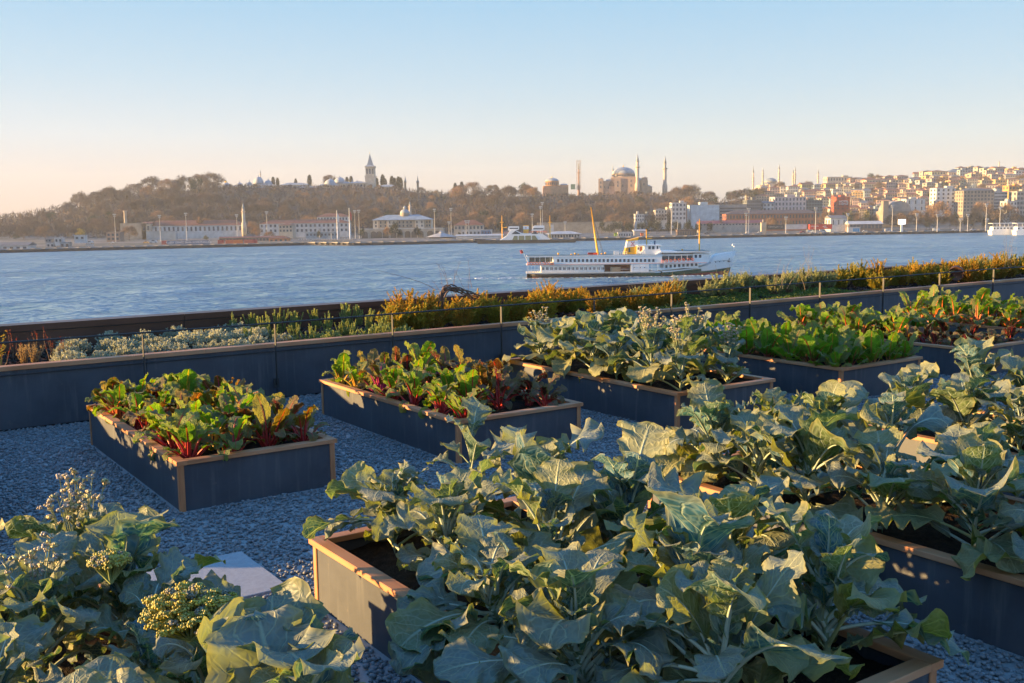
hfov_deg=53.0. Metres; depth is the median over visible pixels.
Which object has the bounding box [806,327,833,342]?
beet plant
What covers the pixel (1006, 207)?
bare tree
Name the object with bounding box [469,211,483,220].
bare tree
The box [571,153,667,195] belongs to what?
great mosque
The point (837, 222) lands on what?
building
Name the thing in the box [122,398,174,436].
chard plant
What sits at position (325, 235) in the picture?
building
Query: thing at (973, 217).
bare tree
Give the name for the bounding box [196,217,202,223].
poplar tree
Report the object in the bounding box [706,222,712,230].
pine tree
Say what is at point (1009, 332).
lettuce plant
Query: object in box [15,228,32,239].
bare tree
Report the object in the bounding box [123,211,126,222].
column
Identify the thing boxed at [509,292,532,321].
juniper shrub
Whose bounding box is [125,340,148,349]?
santolina shrub
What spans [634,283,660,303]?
juniper shrub
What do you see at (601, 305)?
juniper shrub
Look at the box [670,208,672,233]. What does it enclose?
lamp mast
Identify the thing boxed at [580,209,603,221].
bare tree
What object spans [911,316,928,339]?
chard plant
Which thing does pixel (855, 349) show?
beet plant
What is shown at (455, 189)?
bare tree
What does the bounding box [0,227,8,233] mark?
bare tree
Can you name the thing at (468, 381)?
chard plant
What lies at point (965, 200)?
building
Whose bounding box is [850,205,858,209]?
house
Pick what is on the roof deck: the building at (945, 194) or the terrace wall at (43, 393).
the terrace wall at (43, 393)
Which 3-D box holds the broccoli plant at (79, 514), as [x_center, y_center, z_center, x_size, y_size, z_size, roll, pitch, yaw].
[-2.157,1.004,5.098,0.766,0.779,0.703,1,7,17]
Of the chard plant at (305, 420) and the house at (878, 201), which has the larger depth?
the house at (878, 201)
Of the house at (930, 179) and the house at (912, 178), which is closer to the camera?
the house at (930, 179)
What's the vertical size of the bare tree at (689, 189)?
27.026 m
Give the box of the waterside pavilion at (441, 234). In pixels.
[427,230,455,238]
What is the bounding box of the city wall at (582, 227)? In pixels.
[537,221,621,232]
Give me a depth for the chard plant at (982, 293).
17.30 m
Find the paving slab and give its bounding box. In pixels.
[146,551,282,598]
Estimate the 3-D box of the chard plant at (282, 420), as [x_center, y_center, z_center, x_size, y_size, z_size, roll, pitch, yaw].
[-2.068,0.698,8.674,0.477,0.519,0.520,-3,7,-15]
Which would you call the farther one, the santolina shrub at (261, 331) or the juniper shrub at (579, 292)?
the juniper shrub at (579, 292)
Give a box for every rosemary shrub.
[227,313,241,331]
[242,312,257,332]
[243,326,251,337]
[256,312,270,335]
[266,324,280,340]
[272,307,289,332]
[284,335,305,340]
[286,322,299,339]
[288,311,303,331]
[295,330,320,339]
[307,309,321,330]
[308,324,315,334]
[309,331,324,338]
[320,311,332,332]
[324,329,341,337]
[334,321,346,335]
[338,327,357,335]
[339,303,355,327]
[346,319,357,332]
[350,329,373,334]
[353,304,362,326]
[360,322,384,333]
[365,309,374,330]
[372,323,394,332]
[377,315,388,326]
[380,326,396,332]
[396,326,412,331]
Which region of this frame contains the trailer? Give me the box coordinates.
[785,224,806,228]
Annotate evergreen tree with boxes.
[46,212,56,222]
[105,211,113,220]
[189,176,202,192]
[359,228,364,235]
[389,221,398,237]
[476,209,488,223]
[493,220,505,230]
[633,196,644,204]
[707,195,719,204]
[723,191,734,201]
[749,191,757,197]
[962,213,974,226]
[981,216,991,226]
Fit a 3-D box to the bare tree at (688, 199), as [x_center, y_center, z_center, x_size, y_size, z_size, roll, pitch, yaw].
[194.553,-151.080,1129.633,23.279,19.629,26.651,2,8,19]
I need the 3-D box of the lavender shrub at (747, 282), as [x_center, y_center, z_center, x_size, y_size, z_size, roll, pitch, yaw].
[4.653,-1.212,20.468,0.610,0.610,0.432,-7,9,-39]
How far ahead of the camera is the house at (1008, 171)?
1386.62 m
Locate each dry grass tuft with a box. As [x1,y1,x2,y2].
[16,344,28,363]
[26,342,44,362]
[51,345,64,357]
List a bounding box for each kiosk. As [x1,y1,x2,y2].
[676,229,696,234]
[760,219,766,232]
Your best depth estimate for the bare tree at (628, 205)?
1064.00 m
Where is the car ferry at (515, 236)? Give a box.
[475,222,578,243]
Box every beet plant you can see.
[706,311,731,326]
[707,313,726,344]
[708,332,719,346]
[713,310,740,324]
[714,320,738,344]
[714,322,738,350]
[731,318,748,328]
[737,326,762,354]
[744,318,768,352]
[753,324,777,356]
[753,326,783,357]
[768,321,780,332]
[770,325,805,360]
[775,320,795,334]
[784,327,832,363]
[795,351,819,362]
[805,320,823,332]
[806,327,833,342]
[815,345,851,366]
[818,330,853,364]
[820,324,843,334]
[825,325,851,335]
[834,336,868,365]
[838,332,860,358]
[839,327,859,336]
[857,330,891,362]
[859,328,877,361]
[872,326,883,360]
[872,330,903,360]
[886,331,921,357]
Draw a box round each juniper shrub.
[375,300,414,330]
[386,287,420,327]
[396,289,438,325]
[407,299,436,329]
[421,297,450,327]
[436,300,454,324]
[448,297,475,326]
[451,288,493,320]
[463,296,483,323]
[476,295,510,323]
[481,294,513,322]
[492,294,526,321]
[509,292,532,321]
[526,287,547,318]
[529,287,559,318]
[536,279,563,311]
[551,285,569,313]
[557,288,581,311]
[563,288,585,312]
[575,286,594,309]
[581,300,590,311]
[582,290,611,312]
[601,287,620,308]
[603,287,630,305]
[620,288,646,310]
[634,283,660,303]
[647,283,668,306]
[662,280,684,305]
[832,264,854,287]
[847,259,874,287]
[866,258,890,279]
[866,269,892,290]
[874,267,895,286]
[889,264,901,286]
[894,265,911,286]
[899,257,919,271]
[901,265,923,284]
[911,259,937,284]
[913,263,933,284]
[929,262,954,284]
[938,258,964,271]
[948,258,977,282]
[959,257,987,281]
[978,254,991,267]
[982,261,999,280]
[985,251,1010,278]
[1000,257,1020,277]
[1012,254,1023,273]
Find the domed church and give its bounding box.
[543,178,567,195]
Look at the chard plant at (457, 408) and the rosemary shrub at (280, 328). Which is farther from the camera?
the rosemary shrub at (280, 328)
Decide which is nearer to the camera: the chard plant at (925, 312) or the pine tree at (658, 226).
the chard plant at (925, 312)
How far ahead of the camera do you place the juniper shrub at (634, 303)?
17.21 m
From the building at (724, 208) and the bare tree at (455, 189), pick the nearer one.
the building at (724, 208)
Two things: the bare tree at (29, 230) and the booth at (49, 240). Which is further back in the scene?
the bare tree at (29, 230)
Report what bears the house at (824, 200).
on the shore
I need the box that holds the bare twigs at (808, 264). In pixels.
[803,244,814,278]
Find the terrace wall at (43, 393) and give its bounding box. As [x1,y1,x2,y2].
[0,278,1023,429]
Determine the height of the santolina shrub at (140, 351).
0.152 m
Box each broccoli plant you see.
[0,467,160,619]
[0,518,17,558]
[0,531,132,681]
[0,614,63,682]
[57,652,178,682]
[61,505,240,666]
[67,546,224,659]
[74,580,207,682]
[108,581,237,682]
[197,576,357,675]
[203,604,365,682]
[302,460,428,570]
[379,456,525,567]
[385,513,594,682]
[416,459,642,604]
[426,395,515,522]
[433,541,679,682]
[466,417,615,567]
[536,420,703,578]
[590,486,808,682]
[590,550,864,682]
[607,306,705,384]
[617,461,884,649]
[630,315,724,390]
[659,302,733,379]
[691,408,796,486]
[702,322,750,383]
[727,495,969,665]
[809,426,956,532]
[820,390,953,505]
[938,335,1023,421]
[951,500,1023,580]
[974,386,1023,451]
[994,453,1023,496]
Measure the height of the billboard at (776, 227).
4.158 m
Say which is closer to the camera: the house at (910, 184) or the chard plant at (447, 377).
the chard plant at (447, 377)
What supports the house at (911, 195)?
on the shore
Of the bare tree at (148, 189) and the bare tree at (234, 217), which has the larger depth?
the bare tree at (148, 189)
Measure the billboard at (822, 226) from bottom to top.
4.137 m
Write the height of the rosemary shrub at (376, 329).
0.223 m
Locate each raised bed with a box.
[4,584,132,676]
[86,395,336,511]
[308,496,943,682]
[319,372,582,463]
[506,354,775,428]
[648,451,1023,656]
[698,344,922,396]
[851,322,1023,376]
[869,411,1023,498]
[923,315,1023,338]
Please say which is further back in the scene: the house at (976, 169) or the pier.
the house at (976, 169)
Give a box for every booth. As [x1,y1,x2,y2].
[45,239,53,244]
[46,243,56,246]
[54,237,64,245]
[59,242,71,246]
[74,235,87,242]
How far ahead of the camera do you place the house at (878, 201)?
1138.27 m
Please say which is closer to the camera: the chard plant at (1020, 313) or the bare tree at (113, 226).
the chard plant at (1020, 313)
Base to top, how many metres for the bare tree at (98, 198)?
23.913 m
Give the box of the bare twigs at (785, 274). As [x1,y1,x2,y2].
[775,258,807,287]
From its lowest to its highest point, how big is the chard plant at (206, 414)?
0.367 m
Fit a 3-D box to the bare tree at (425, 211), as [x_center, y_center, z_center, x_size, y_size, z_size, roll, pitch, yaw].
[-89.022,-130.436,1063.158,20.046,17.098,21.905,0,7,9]
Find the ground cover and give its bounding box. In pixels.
[583,285,880,310]
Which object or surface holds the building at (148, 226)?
on the shore
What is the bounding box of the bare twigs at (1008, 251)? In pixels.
[1004,237,1014,266]
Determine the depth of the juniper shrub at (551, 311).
16.22 m
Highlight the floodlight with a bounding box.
[948,266,963,282]
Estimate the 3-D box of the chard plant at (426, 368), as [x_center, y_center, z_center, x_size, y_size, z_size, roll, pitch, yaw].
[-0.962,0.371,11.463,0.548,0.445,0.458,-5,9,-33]
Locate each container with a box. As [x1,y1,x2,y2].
[225,240,232,243]
[233,240,242,243]
[244,239,253,242]
[847,227,860,231]
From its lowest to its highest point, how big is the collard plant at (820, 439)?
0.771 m
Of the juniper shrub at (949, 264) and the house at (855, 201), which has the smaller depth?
the juniper shrub at (949, 264)
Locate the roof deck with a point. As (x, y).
(88, 420)
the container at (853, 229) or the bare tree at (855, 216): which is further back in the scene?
the bare tree at (855, 216)
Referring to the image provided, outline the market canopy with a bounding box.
[845,221,882,231]
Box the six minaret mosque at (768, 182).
[752,165,818,189]
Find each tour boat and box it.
[987,223,1014,234]
[1011,223,1023,234]
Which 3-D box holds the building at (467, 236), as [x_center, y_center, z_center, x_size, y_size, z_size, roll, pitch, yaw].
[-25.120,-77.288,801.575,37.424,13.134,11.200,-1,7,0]
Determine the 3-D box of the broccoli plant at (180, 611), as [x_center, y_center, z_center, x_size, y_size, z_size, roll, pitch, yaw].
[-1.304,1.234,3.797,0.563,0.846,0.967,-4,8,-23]
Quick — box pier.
[299,238,354,240]
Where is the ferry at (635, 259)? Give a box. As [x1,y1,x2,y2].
[520,208,735,277]
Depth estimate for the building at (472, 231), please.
855.18 m
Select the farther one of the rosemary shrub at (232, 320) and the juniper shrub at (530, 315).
the juniper shrub at (530, 315)
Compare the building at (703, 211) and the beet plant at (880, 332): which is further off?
the building at (703, 211)
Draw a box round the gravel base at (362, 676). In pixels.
[0,314,1023,682]
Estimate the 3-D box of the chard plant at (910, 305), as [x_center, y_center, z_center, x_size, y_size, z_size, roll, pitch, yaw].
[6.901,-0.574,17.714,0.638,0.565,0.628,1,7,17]
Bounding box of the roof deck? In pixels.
[0,313,992,431]
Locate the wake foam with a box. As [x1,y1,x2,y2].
[450,274,735,278]
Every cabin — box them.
[481,230,489,233]
[617,232,633,235]
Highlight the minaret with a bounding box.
[241,204,246,235]
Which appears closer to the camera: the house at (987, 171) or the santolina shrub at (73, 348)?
the santolina shrub at (73, 348)
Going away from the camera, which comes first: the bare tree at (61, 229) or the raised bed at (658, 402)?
the raised bed at (658, 402)
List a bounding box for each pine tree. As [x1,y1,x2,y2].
[599,220,605,231]
[606,223,612,233]
[611,220,616,230]
[616,221,623,230]
[624,221,630,230]
[641,220,648,229]
[646,219,653,232]
[652,220,660,233]
[665,220,672,232]
[672,221,678,229]
[685,220,692,228]
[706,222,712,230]
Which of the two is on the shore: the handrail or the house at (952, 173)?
the house at (952, 173)
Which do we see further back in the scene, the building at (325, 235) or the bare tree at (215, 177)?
the bare tree at (215, 177)
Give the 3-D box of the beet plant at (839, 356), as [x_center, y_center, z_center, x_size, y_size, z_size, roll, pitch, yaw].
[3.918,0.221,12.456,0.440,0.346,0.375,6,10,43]
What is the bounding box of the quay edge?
[0,229,989,249]
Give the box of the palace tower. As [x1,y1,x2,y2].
[364,152,376,187]
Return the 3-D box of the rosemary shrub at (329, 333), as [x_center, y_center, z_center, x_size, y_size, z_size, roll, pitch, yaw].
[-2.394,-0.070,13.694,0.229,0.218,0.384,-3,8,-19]
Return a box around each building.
[0,242,36,248]
[106,232,124,241]
[141,222,153,238]
[146,231,177,239]
[152,220,246,238]
[219,236,273,240]
[260,219,350,236]
[269,236,290,240]
[279,223,295,237]
[305,232,339,238]
[317,213,348,221]
[454,220,483,235]
[456,234,503,238]
[461,230,491,233]
[547,231,581,237]
[633,211,643,228]
[644,212,651,229]
[653,208,666,228]
[665,205,669,227]
[669,201,686,228]
[687,202,718,228]
[696,220,761,232]
[719,204,746,219]
[722,210,819,230]
[743,197,761,209]
[762,201,774,209]
[769,194,805,209]
[806,198,821,218]
[823,175,851,183]
[825,215,846,231]
[831,195,849,214]
[860,178,918,183]
[901,197,924,218]
[924,170,947,174]
[929,186,955,215]
[945,179,963,184]
[954,188,994,220]
[992,189,1007,220]
[1000,199,1016,223]
[1002,184,1022,198]
[1009,189,1023,222]
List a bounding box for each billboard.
[766,224,784,229]
[809,224,831,228]
[898,219,905,231]
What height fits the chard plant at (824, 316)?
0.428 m
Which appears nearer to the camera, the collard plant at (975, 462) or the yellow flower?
the collard plant at (975, 462)
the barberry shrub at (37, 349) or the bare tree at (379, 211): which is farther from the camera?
the bare tree at (379, 211)
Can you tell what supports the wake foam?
on the sea
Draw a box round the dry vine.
[377,260,485,315]
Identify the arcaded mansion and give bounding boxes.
[360,206,444,237]
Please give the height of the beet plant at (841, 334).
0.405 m
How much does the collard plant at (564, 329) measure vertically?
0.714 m
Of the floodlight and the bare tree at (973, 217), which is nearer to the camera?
the floodlight
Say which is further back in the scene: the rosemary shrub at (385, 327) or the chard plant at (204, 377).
the rosemary shrub at (385, 327)
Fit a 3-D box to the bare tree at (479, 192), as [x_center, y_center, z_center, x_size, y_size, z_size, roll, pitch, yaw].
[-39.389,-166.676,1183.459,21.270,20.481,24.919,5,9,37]
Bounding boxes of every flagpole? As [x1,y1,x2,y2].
[336,210,338,238]
[349,210,351,238]
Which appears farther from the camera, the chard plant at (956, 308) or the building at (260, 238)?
the building at (260, 238)
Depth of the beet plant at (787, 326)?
13.95 m
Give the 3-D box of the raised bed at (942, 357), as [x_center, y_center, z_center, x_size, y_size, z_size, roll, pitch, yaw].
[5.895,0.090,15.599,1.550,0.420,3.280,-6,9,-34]
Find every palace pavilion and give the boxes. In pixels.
[247,175,277,187]
[279,183,310,187]
[317,178,339,187]
[334,175,350,187]
[350,180,366,187]
[381,185,397,190]
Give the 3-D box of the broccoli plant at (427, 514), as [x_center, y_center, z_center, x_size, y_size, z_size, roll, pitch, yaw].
[-0.280,0.978,5.459,0.853,0.787,0.856,1,7,10]
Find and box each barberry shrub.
[1,330,21,359]
[27,331,47,351]
[43,327,60,360]
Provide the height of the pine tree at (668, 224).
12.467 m
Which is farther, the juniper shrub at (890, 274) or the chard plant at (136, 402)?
the juniper shrub at (890, 274)
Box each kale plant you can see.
[654,381,781,484]
[732,387,814,456]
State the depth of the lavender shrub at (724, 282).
19.51 m
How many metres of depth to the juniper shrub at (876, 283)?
20.93 m
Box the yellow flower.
[0,330,5,358]
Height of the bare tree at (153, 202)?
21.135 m
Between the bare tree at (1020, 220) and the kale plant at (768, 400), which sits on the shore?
the bare tree at (1020, 220)
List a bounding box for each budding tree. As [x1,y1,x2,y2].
[842,210,853,220]
[857,210,872,220]
[924,217,936,226]
[951,211,962,228]
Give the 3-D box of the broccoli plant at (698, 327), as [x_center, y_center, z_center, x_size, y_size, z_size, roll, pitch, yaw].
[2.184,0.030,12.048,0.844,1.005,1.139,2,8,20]
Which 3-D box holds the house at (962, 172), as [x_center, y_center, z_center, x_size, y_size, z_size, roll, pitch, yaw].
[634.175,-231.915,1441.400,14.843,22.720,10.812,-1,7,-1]
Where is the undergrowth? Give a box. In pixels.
[0,180,732,237]
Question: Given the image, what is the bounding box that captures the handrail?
[0,266,1023,387]
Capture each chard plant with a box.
[85,384,146,423]
[86,377,137,411]
[108,392,154,429]
[122,372,162,395]
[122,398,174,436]
[132,407,204,460]
[136,402,186,445]
[138,377,176,406]
[143,381,179,413]
[149,372,181,390]
[159,411,227,460]
[164,369,202,407]
[168,389,202,412]
[174,397,219,425]
[188,387,217,409]
[193,407,243,450]
[194,386,228,413]
[195,374,229,390]
[195,415,255,460]
[202,375,239,406]
[204,378,245,396]
[215,395,273,444]
[216,380,273,421]
[218,393,254,438]
[242,393,295,446]
[251,392,285,432]
[268,395,303,444]
[280,404,329,442]
[322,350,362,384]
[335,361,371,396]
[351,348,392,384]
[357,361,404,394]
[364,351,404,380]
[366,367,410,399]
[385,365,434,412]
[388,346,413,363]
[392,354,421,382]
[392,355,427,385]
[402,341,440,368]
[414,356,439,385]
[414,381,459,418]
[418,368,458,398]
[427,368,458,407]
[429,346,459,376]
[433,364,466,392]
[439,388,486,418]
[445,345,477,384]
[448,369,488,407]
[465,359,507,371]
[473,364,501,405]
[474,358,519,398]
[476,366,524,409]
[506,370,551,405]
[521,373,567,406]
[777,305,818,326]
[799,301,837,323]
[806,310,837,330]
[825,304,867,333]
[831,301,840,318]
[845,304,884,334]
[851,307,878,334]
[867,312,895,338]
[868,310,882,326]
[875,303,909,328]
[879,309,921,336]
[880,311,908,340]
[896,323,919,341]
[899,291,931,315]
[902,309,928,323]
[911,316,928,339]
[915,295,932,317]
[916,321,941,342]
[917,284,947,309]
[917,295,948,317]
[921,309,948,332]
[923,294,960,320]
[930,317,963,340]
[937,295,972,323]
[938,287,963,311]
[947,294,968,318]
[949,298,986,323]
[949,322,970,335]
[955,299,993,333]
[963,287,1000,324]
[976,304,1003,325]
[983,291,1006,315]
[983,293,1016,325]
[993,303,1023,327]
[998,299,1023,328]
[1003,296,1022,316]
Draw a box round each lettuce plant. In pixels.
[925,331,950,345]
[935,331,959,345]
[957,325,980,339]
[974,332,993,343]
[980,328,1002,343]
[998,326,1022,342]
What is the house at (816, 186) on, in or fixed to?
on the shore
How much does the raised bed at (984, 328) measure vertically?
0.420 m
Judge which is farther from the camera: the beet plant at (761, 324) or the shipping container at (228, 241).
the shipping container at (228, 241)
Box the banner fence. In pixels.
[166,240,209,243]
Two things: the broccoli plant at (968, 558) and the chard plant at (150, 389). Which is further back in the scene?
the chard plant at (150, 389)
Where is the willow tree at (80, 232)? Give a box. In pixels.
[76,228,85,234]
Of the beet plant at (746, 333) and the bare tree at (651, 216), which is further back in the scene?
the bare tree at (651, 216)
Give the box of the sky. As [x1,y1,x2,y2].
[0,0,1023,218]
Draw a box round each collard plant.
[501,307,566,364]
[522,317,594,377]
[544,314,625,382]
[550,310,607,357]
[576,306,637,362]
[588,318,647,379]
[605,311,670,361]
[624,317,704,369]
[745,402,872,521]
[775,380,869,468]
[865,423,1023,573]
[872,361,963,429]
[919,421,1023,504]
[929,371,1023,444]
[985,355,1023,444]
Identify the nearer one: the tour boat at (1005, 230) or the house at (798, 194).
the tour boat at (1005, 230)
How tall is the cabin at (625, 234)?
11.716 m
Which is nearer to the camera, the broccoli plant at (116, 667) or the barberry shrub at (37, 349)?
the broccoli plant at (116, 667)
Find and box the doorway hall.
[604,264,629,271]
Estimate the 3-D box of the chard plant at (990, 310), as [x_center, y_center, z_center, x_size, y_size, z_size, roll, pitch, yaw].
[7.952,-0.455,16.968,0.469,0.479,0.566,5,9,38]
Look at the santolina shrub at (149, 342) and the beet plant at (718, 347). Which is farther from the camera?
the beet plant at (718, 347)
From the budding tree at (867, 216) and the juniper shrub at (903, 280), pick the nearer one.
the juniper shrub at (903, 280)
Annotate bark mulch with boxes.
[0,273,1023,365]
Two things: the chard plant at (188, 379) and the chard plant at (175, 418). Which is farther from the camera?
the chard plant at (188, 379)
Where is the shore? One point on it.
(96, 240)
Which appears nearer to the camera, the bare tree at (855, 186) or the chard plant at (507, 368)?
the chard plant at (507, 368)
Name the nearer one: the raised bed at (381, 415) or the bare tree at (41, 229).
the raised bed at (381, 415)
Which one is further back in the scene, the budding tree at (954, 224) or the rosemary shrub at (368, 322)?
the budding tree at (954, 224)
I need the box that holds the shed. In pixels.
[632,229,645,234]
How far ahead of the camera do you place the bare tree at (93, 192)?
1243.41 m
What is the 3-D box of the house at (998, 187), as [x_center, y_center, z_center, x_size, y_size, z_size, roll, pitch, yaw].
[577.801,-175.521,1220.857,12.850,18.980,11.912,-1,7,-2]
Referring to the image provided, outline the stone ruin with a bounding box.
[120,223,145,239]
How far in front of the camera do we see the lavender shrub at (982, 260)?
24.44 m
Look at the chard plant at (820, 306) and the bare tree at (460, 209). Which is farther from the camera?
the bare tree at (460, 209)
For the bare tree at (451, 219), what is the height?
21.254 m
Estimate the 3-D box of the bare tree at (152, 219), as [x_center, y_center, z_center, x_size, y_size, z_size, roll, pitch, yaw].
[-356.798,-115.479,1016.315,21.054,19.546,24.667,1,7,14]
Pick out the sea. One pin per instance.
(50, 286)
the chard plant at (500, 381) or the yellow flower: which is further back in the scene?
the yellow flower
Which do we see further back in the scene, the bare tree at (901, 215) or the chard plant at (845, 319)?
the bare tree at (901, 215)
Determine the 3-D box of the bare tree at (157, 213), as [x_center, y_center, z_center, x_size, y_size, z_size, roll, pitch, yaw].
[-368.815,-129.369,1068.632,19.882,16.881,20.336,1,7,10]
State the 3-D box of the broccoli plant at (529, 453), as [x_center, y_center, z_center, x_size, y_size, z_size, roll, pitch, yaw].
[0.218,0.855,5.935,1.272,0.824,0.929,4,9,35]
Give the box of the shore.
[0,187,1023,252]
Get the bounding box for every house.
[756,194,768,200]
[763,190,773,199]
[767,186,779,193]
[774,193,782,196]
[780,186,786,193]
[783,190,793,196]
[786,185,799,191]
[794,190,801,196]
[798,183,812,189]
[802,190,815,195]
[812,184,820,189]
[818,196,827,205]
[820,190,830,196]
[821,183,835,188]
[828,196,837,204]
[830,187,842,194]
[843,185,851,192]
[843,192,851,196]
[849,181,861,188]
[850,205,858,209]
[850,209,858,213]
[851,198,858,204]
[852,191,862,198]
[858,201,868,207]
[858,207,866,218]
[861,197,874,201]
[862,182,874,188]
[862,189,870,197]
[873,206,877,215]
[875,188,884,193]
[876,199,889,203]
[882,192,894,197]
[883,175,893,178]
[883,180,896,188]
[883,188,899,194]
[892,197,908,200]
[894,175,908,177]
[896,183,905,189]
[897,191,906,196]
[900,188,915,192]
[905,181,914,188]
[905,193,918,196]
[908,177,917,182]
[912,172,918,176]
[913,184,921,188]
[915,179,925,184]
[916,189,929,196]
[919,170,929,176]
[921,174,931,178]
[922,182,936,187]
[926,178,935,181]
[929,174,941,178]
[934,181,943,186]
[947,171,956,174]
[947,181,958,186]
[957,168,969,175]
[957,183,969,187]
[965,173,982,179]
[966,166,973,171]
[966,177,978,184]
[973,166,982,171]
[978,178,991,183]
[982,169,996,175]
[986,184,997,187]
[987,173,1002,179]
[988,167,1005,171]
[992,177,1006,184]
[992,186,1002,190]
[1003,174,1016,178]
[1004,169,1013,173]
[1007,178,1018,183]
[1013,170,1023,175]
[1017,178,1023,183]
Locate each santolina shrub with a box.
[49,348,79,360]
[52,345,81,355]
[54,339,82,349]
[59,338,92,352]
[62,350,88,359]
[89,350,117,357]
[93,337,119,352]
[94,330,122,344]
[106,337,138,351]
[113,345,133,355]
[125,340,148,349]
[128,329,156,342]
[132,345,153,353]
[144,336,159,346]
[148,340,175,351]
[157,337,181,345]
[159,324,191,338]
[167,342,189,350]
[174,330,203,345]
[190,329,214,340]
[192,342,209,348]
[203,328,234,343]
[207,340,230,347]
[208,324,231,334]
[226,321,251,333]
[226,328,253,339]
[228,337,251,345]
[247,327,269,337]
[248,333,268,343]
[268,332,292,341]
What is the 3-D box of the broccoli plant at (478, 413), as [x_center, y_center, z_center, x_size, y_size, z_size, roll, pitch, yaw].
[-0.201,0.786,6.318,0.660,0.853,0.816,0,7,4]
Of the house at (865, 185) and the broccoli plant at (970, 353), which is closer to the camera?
the broccoli plant at (970, 353)
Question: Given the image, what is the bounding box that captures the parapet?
[0,258,1019,352]
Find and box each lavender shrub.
[628,283,643,296]
[669,273,687,298]
[698,278,718,297]
[710,265,732,296]
[728,272,743,294]
[732,268,760,293]
[752,274,769,289]
[764,273,785,294]
[772,267,799,292]
[795,266,814,289]
[804,265,827,287]
[823,270,838,288]
[843,259,864,284]
[968,252,992,267]
[999,249,1018,261]
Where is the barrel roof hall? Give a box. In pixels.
[876,201,912,223]
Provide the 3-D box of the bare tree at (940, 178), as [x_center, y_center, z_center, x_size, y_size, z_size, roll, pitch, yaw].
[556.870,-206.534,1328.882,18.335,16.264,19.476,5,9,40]
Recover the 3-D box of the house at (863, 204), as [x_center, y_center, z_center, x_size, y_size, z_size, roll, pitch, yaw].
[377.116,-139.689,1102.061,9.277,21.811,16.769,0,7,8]
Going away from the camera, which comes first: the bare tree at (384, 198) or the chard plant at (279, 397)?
the chard plant at (279, 397)
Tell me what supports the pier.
in the sea
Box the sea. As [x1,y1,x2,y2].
[0,232,1023,323]
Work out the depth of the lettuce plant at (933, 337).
14.43 m
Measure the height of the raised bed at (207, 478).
0.420 m
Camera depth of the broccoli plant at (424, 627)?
4.44 m
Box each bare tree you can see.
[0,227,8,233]
[14,225,35,237]
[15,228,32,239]
[19,215,33,224]
[34,210,51,219]
[34,225,55,238]
[55,225,67,234]
[60,202,76,213]
[63,219,75,226]
[64,225,83,234]
[69,190,86,202]
[75,195,90,210]
[82,193,109,206]
[85,190,105,200]
[85,219,105,236]
[101,186,121,201]
[101,222,119,231]
[104,216,122,228]
[109,208,133,218]
[111,188,136,202]
[120,214,137,222]
[120,226,138,240]
[124,183,143,193]
[136,176,161,193]
[138,185,157,198]
[141,216,160,222]
[143,198,166,211]
[149,210,167,217]
[152,187,174,199]
[156,178,176,189]
[166,207,185,217]
[169,183,184,196]
[175,175,196,190]
[189,211,207,219]
[191,173,207,184]
[197,180,220,194]
[200,171,225,184]
[226,211,246,222]
[229,200,248,217]
[240,214,258,222]
[246,220,259,235]
[247,202,262,214]
[249,226,262,235]
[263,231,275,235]
[279,216,293,219]
[299,216,316,219]
[317,209,328,216]
[322,174,335,183]
[324,208,345,213]
[333,201,348,213]
[345,209,361,227]
[353,214,372,228]
[359,208,378,218]
[371,207,382,216]
[377,196,388,203]
[382,202,395,213]
[383,227,391,237]
[393,208,400,214]
[400,198,409,205]
[408,200,418,207]
[417,208,435,217]
[425,202,436,208]
[432,218,440,227]
[438,214,458,229]
[443,212,464,221]
[448,186,466,197]
[451,191,470,207]
[454,206,467,216]
[455,215,473,223]
[463,182,482,191]
[467,206,487,219]
[469,189,486,204]
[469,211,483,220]
[477,214,497,228]
[483,184,499,192]
[484,216,500,228]
[485,193,502,209]
[489,188,503,203]
[496,208,516,226]
[500,186,517,198]
[504,196,519,208]
[513,212,530,230]
[515,204,534,214]
[518,198,529,208]
[519,184,532,193]
[522,187,543,200]
[522,216,539,227]
[533,209,551,221]
[535,201,548,208]
[548,210,566,221]
[555,213,579,221]
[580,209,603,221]
[585,218,599,221]
[599,212,615,221]
[601,213,623,225]
[608,200,620,208]
[615,207,634,221]
[616,202,639,214]
[621,215,633,229]
[634,200,648,212]
[645,211,654,221]
[649,212,670,230]
[655,201,669,208]
[665,186,684,199]
[680,196,696,204]
[681,184,703,197]
[701,191,717,201]
[726,193,738,200]
[735,189,749,198]
[753,187,766,194]
[764,217,778,224]
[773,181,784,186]
[781,219,792,223]
[816,210,834,223]
[847,212,863,220]
[850,183,860,188]
[864,214,878,220]
[873,182,886,187]
[884,214,898,229]
[891,212,910,225]
[907,210,926,229]
[917,215,935,229]
[922,201,955,221]
[935,176,946,182]
[939,214,959,225]
[964,210,984,228]
[969,200,1001,228]
[984,213,1003,225]
[994,203,1019,225]
[1007,213,1023,226]
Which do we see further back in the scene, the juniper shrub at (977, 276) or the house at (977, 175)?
the house at (977, 175)
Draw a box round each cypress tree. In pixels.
[306,174,312,185]
[379,174,384,184]
[389,176,393,184]
[398,177,403,188]

